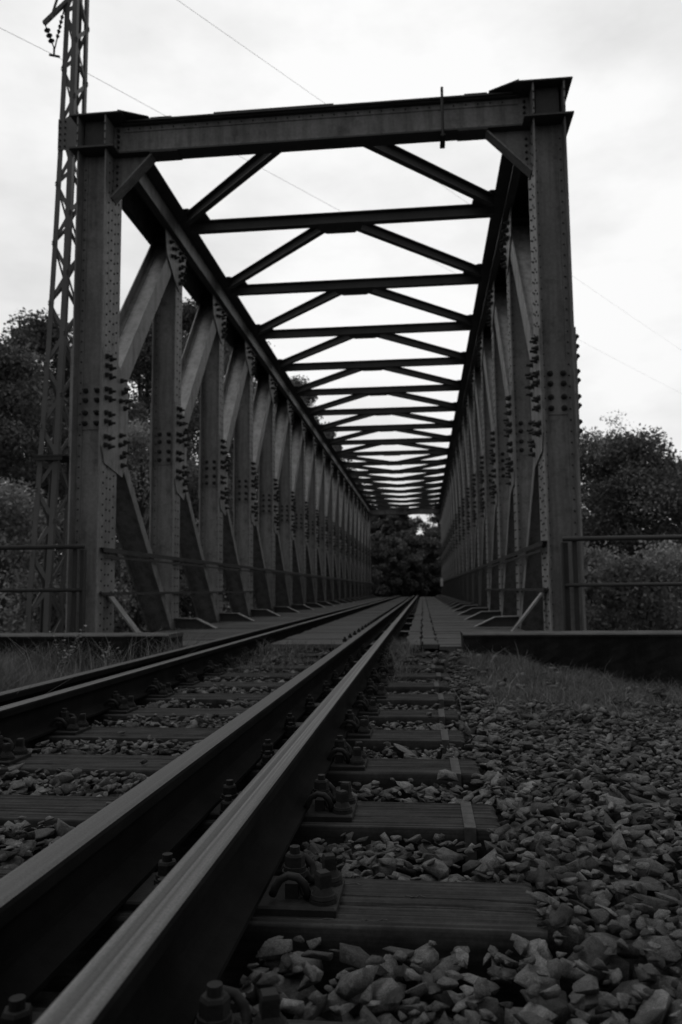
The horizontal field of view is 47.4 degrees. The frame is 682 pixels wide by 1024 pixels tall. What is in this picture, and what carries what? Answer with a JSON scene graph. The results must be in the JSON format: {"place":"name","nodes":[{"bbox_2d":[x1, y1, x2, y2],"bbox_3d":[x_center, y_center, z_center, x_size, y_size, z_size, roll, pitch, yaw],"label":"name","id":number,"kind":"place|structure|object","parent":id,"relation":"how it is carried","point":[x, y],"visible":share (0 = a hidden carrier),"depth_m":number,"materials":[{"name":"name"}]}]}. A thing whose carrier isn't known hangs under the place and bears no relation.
{"place":"outdoors","nodes":[
{"label":"outdoors","id":0,"kind":"place"},
{"bbox_2d":[0,624,212,691],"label":"tall grass","id":1,"kind":"structure","parent":0,"point":[9,680],"depth_m":6.96,"materials":[{"name":"grey plant"}]},
{"bbox_2d":[0,0,681,553],"label":"sky","id":2,"kind":"structure","parent":0,"point":[623,58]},
{"bbox_2d":[0,595,681,1023],"bbox_3d":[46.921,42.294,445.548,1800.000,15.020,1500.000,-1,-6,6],"label":"ground","id":3,"kind":"structure","parent":0,"point":[42,999],"depth_m":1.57,"materials":[{"name":"stone"}]},
{"bbox_2d":[0,544,86,632],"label":"handrail","id":4,"kind":"object","parent":3,"relation":"on","point":[74,589],"visible":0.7,"depth_m":8.45,"materials":[{"name":"metal"}]},
{"bbox_2d":[24,0,89,632],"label":"lattice mast","id":5,"kind":"object","parent":3,"relation":"on","point":[67,139],"visible":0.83,"depth_m":10.47,"materials":[{"name":"metal"}]},
{"bbox_2d":[1,28,681,393],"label":"overhead wire","id":6,"kind":"object","parent":5,"relation":"attached to","point":[238,155],"visible":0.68,"depth_m":12.18,"materials":[{"name":"metal"}]},
{"bbox_2d":[179,1,680,349],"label":"overhead wire","id":7,"kind":"object","parent":5,"relation":"attached to","point":[323,102],"visible":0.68,"depth_m":15.53,"materials":[{"name":"metal"}]},
{"bbox_2d":[0,333,129,632],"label":"broadleaf tree","id":8,"kind":"object","parent":3,"relation":"on","point":[17,372],"visible":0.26,"depth_m":20.88,"materials":[{"name":"grey plant"}]},
{"bbox_2d":[47,625,85,668],"bbox_3d":[-2.576,1.300,7.250,0.415,0.543,0.415,-1,-6,6],"label":"weed plant","id":9,"kind":"object","parent":3,"relation":"on","point":[71,649],"visible":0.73,"depth_m":7.24,"materials":[{"name":"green plant"}]},
{"bbox_2d":[0,477,138,632],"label":"bush","id":10,"kind":"object","parent":3,"relation":"on","point":[14,505],"visible":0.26,"depth_m":15.37,"materials":[{"name":"grey plant"}]},
{"bbox_2d":[0,307,146,632],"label":"broadleaf tree","id":11,"kind":"object","parent":3,"relation":"on","point":[33,331],"visible":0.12,"depth_m":25.25,"materials":[{"name":"grey plant"}]},
{"bbox_2d":[1,502,146,632],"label":"bush","id":12,"kind":"object","parent":3,"relation":"on","point":[55,620],"visible":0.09,"depth_m":17.18,"materials":[{"name":"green plant"}]},
{"bbox_2d":[0,632,182,666],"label":"parapet wall","id":13,"kind":"structure","parent":3,"relation":"on","point":[123,640],"depth_m":7.61,"materials":[{"name":"concrete"}]},
{"bbox_2d":[1,335,193,632],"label":"broadleaf tree","id":14,"kind":"object","parent":3,"relation":"on","point":[138,406],"visible":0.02,"depth_m":26.79,"materials":[{"name":"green plant"}]},
{"bbox_2d":[99,642,119,665],"bbox_3d":[-2.131,1.366,7.273,0.241,0.308,0.230,-1,-6,6],"label":"weed plant","id":15,"kind":"object","parent":3,"relation":"on","point":[108,655],"visible":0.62,"depth_m":7.25,"materials":[{"name":"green plant"}]},
{"bbox_2d":[25,323,233,632],"bbox_3d":[-7.856,0.515,31.306,9.007,16.868,8.074,-1,-6,6],"label":"broadleaf tree","id":16,"kind":"object","parent":3,"relation":"on","point":[144,360],"visible":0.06,"depth_m":30.86,"materials":[{"name":"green plant"}]},
{"bbox_2d":[54,418,230,632],"bbox_3d":[-5.263,2.814,20.346,5.276,10.888,5.123,-1,-6,6],"label":"bush","id":17,"kind":"object","parent":3,"relation":"on","point":[143,498],"visible":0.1,"depth_m":20.75,"materials":[{"name":"grey plant"}]},
{"bbox_2d":[0,980,370,1023],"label":"sleeper","id":18,"kind":"object","parent":3,"relation":"on","point":[217,996],"visible":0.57,"depth_m":1.02,"materials":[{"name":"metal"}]},
{"bbox_2d":[116,457,254,625],"bbox_3d":[-4.324,3.448,24.497,5.542,10.604,6.234,-1,-6,6],"label":"bush","id":19,"kind":"object","parent":3,"relation":"on","point":[192,476],"visible":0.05,"depth_m":24.40,"materials":[{"name":"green plant"}]},
{"bbox_2d":[115,297,257,626],"bbox_3d":[-6.143,-0.299,33.552,9.433,18.903,8.959,-5,-7,36],"label":"broadleaf tree","id":20,"kind":"object","parent":3,"relation":"on","point":[189,311],"visible":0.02,"depth_m":33.62,"materials":[{"name":"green plant"}]},
{"bbox_2d":[188,339,287,615],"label":"broadleaf tree","id":21,"kind":"object","parent":3,"relation":"on","point":[254,388],"depth_m":40.67,"materials":[{"name":"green plant"}]},
{"bbox_2d":[14,708,464,758],"bbox_3d":[-0.798,1.001,3.402,2.645,0.272,0.252,-1,-6,6],"label":"sleeper","id":22,"kind":"object","parent":3,"relation":"on","point":[71,729],"visible":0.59,"depth_m":3.31,"materials":[{"name":"wood"}]},
{"bbox_2d":[0,732,480,802],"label":"sleeper","id":23,"kind":"object","parent":3,"relation":"on","point":[357,764],"visible":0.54,"depth_m":2.72,"materials":[{"name":"wood"}]},
{"bbox_2d":[0,774,499,879],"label":"sleeper","id":24,"kind":"object","parent":3,"relation":"on","point":[329,818],"visible":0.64,"depth_m":2.10,"materials":[{"name":"wood"}]},
{"bbox_2d":[86,691,458,729],"bbox_3d":[-0.737,1.058,3.979,2.645,0.272,0.252,-1,-6,6],"label":"sleeper","id":25,"kind":"object","parent":3,"relation":"on","point":[122,709],"visible":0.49,"depth_m":3.89,"materials":[{"name":"wood"}]},
{"bbox_2d":[0,844,547,1010],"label":"sleeper","id":26,"kind":"object","parent":3,"relation":"on","point":[329,905],"visible":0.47,"depth_m":1.47,"materials":[{"name":"wood"}]},
{"bbox_2d":[134,678,455,709],"bbox_3d":[-0.666,1.115,4.555,2.645,0.272,0.252,-1,-6,6],"label":"sleeper","id":27,"kind":"object","parent":3,"relation":"on","point":[166,693],"visible":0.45,"depth_m":4.46,"materials":[{"name":"wood"}]},
{"bbox_2d":[256,374,339,514],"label":"broadleaf tree","id":28,"kind":"object","parent":3,"relation":"on","point":[296,382],"visible":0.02,"depth_m":51.24,"materials":[{"name":"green plant"}]},
{"bbox_2d":[171,668,449,693],"bbox_3d":[-0.620,1.172,5.134,2.645,0.272,0.252,-1,-6,6],"label":"sleeper","id":29,"kind":"object","parent":3,"relation":"on","point":[190,681],"visible":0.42,"depth_m":5.04,"materials":[{"name":"wood"}]},
{"bbox_2d":[222,634,422,682],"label":"track weeds","id":30,"kind":"object","parent":3,"relation":"on","point":[397,647],"visible":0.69,"depth_m":6.81,"materials":[{"name":"grey plant"}]},
{"bbox_2d":[197,660,449,681],"bbox_3d":[-0.534,1.229,5.708,2.645,0.272,0.252,-1,-6,6],"label":"sleeper","id":31,"kind":"object","parent":3,"relation":"on","point":[217,671],"visible":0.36,"depth_m":5.62,"materials":[{"name":"wood"}]},
{"bbox_2d":[65,76,585,649],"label":"truss bridge","id":32,"kind":"structure","parent":3,"relation":"on","point":[505,508],"depth_m":11.64,"materials":[{"name":"paint"}]},
{"bbox_2d":[0,595,398,706],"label":"rail","id":33,"kind":"object","parent":32,"relation":"on","point":[11,696],"visible":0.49,"depth_m":4.92,"materials":[{"name":"grey metal"}]},
{"bbox_2d":[0,595,401,746],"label":"rail","id":34,"kind":"object","parent":32,"relation":"on","point":[30,719],"visible":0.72,"depth_m":4.17,"materials":[{"name":"grey metal"}]},
{"bbox_2d":[0,595,414,1017],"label":"rail","id":35,"kind":"object","parent":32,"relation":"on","point":[65,897],"visible":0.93,"depth_m":1.60,"materials":[{"name":"grey metal"}]},
{"bbox_2d":[34,594,418,1023],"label":"rail","id":36,"kind":"object","parent":32,"relation":"on","point":[164,954],"visible":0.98,"depth_m":1.30,"materials":[{"name":"grey metal"}]},
{"bbox_2d":[220,654,443,672],"bbox_3d":[-0.503,1.287,6.288,2.645,0.272,0.252,-1,-6,6],"label":"sleeper","id":37,"kind":"object","parent":3,"relation":"on","point":[352,663],"visible":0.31,"depth_m":6.20,"materials":[{"name":"wood"}]},
{"bbox_2d":[318,421,357,483],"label":"broadleaf tree","id":38,"kind":"object","parent":3,"relation":"on","point":[333,436],"depth_m":59.58,"materials":[{"name":"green plant"}]},
{"bbox_2d":[237,648,443,665],"bbox_3d":[-0.423,1.344,6.863,2.645,0.272,0.252,-1,-6,6],"label":"sleeper","id":39,"kind":"object","parent":3,"relation":"on","point":[359,655],"visible":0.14,"depth_m":6.78,"materials":[{"name":"wood"}]},
{"bbox_2d":[253,644,441,657],"bbox_3d":[-0.372,1.401,7.441,2.645,0.272,0.252,-1,-6,6],"label":"sleeper","id":40,"kind":"object","parent":3,"relation":"on","point":[363,650],"visible":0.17,"depth_m":7.35,"materials":[{"name":"wood"}]},
{"bbox_2d":[347,468,372,504],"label":"tree","id":41,"kind":"object","parent":3,"relation":"on","point":[359,483],"visible":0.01,"depth_m":68.02,"materials":[{"name":"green plant"}]},
{"bbox_2d":[368,513,388,562],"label":"tree","id":42,"kind":"object","parent":3,"relation":"on","point":[376,524],"visible":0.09,"depth_m":65.30,"materials":[{"name":"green plant"}]},
{"bbox_2d":[374,518,405,562],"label":"tree","id":43,"kind":"object","parent":3,"relation":"on","point":[393,528],"visible":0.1,"depth_m":63.26,"materials":[{"name":"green plant"}]},
{"bbox_2d":[372,507,428,593],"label":"tree","id":44,"kind":"object","parent":3,"relation":"on","point":[413,524],"visible":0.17,"depth_m":63.41,"materials":[{"name":"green plant"}]},
{"bbox_2d":[370,537,434,596],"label":"tree","id":45,"kind":"object","parent":3,"relation":"on","point":[389,550],"visible":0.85,"depth_m":58.67,"materials":[{"name":"black plant"}]},
{"bbox_2d":[382,529,438,596],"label":"tree","id":46,"kind":"object","parent":3,"relation":"on","point":[410,540],"visible":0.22,"depth_m":60.75,"materials":[{"name":"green plant"}]},
{"bbox_2d":[416,534,425,594],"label":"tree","id":47,"kind":"object","parent":3,"relation":"on","point":[420,535],"visible":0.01,"depth_m":68.99,"materials":[{"name":"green plant"}]},
{"bbox_2d":[414,529,441,596],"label":"tree","id":48,"kind":"object","parent":3,"relation":"on","point":[432,588],"visible":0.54,"depth_m":60.33,"materials":[{"name":"black plant"}]},
{"bbox_2d":[421,517,440,572],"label":"tree","id":49,"kind":"object","parent":3,"relation":"on","point":[433,520],"visible":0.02,"depth_m":65.41,"materials":[{"name":"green plant"}]},
{"bbox_2d":[443,649,681,783],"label":"grass","id":50,"kind":"structure","parent":3,"relation":"on","point":[581,680],"depth_m":5.92,"materials":[{"name":"grey plant"}]},
{"bbox_2d":[460,630,681,689],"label":"parapet wall","id":51,"kind":"structure","parent":3,"relation":"on","point":[651,655],"depth_m":7.10,"materials":[{"name":"concrete"}]},
{"bbox_2d":[599,410,633,535],"bbox_3d":[13.932,2.165,39.072,4.907,14.714,4.567,-4,-7,29],"label":"birch tree","id":52,"kind":"object","parent":3,"relation":"on","point":[619,429],"visible":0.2,"depth_m":39.12,"materials":[{"name":"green plant"}]},
{"bbox_2d":[561,535,681,630],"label":"handrail","id":53,"kind":"object","parent":3,"relation":"on","point":[567,585],"visible":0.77,"depth_m":7.88,"materials":[{"name":"metal"}]},
{"bbox_2d":[579,423,681,630],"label":"broadleaf tree","id":54,"kind":"object","parent":3,"relation":"on","point":[660,470],"visible":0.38,"depth_m":26.35,"materials":[{"name":"grey plant"}]},
{"bbox_2d":[579,426,681,622],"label":"broadleaf tree","id":55,"kind":"object","parent":3,"relation":"on","point":[583,442],"visible":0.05,"depth_m":28.37,"materials":[{"name":"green plant"}]},
{"bbox_2d":[583,541,678,630],"bbox_3d":[4.870,4.037,14.464,4.356,7.079,4.130,-1,-6,6],"label":"bush","id":56,"kind":"object","parent":3,"relation":"on","point":[593,556],"visible":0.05,"depth_m":14.20,"materials":[{"name":"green plant"}]},
{"bbox_2d":[584,546,681,630],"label":"bush","id":57,"kind":"object","parent":3,"relation":"on","point":[630,570],"visible":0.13,"depth_m":12.77,"materials":[{"name":"grey plant"}]},
{"bbox_2d":[585,451,681,601],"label":"broadleaf tree","id":58,"kind":"object","parent":3,"relation":"on","point":[670,517],"visible":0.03,"depth_m":29.75,"materials":[{"name":"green plant"}]},
{"bbox_2d":[605,534,681,630],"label":"bush","id":59,"kind":"object","parent":3,"relation":"on","point":[670,548],"visible":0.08,"depth_m":14.61,"materials":[{"name":"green plant"}]},
{"bbox_2d":[440,578,442,594],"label":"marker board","id":60,"kind":"object","parent":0,"point":[441,580],"visible":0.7,"depth_m":49.85,"materials":[{"name":"metal"}]}
]}

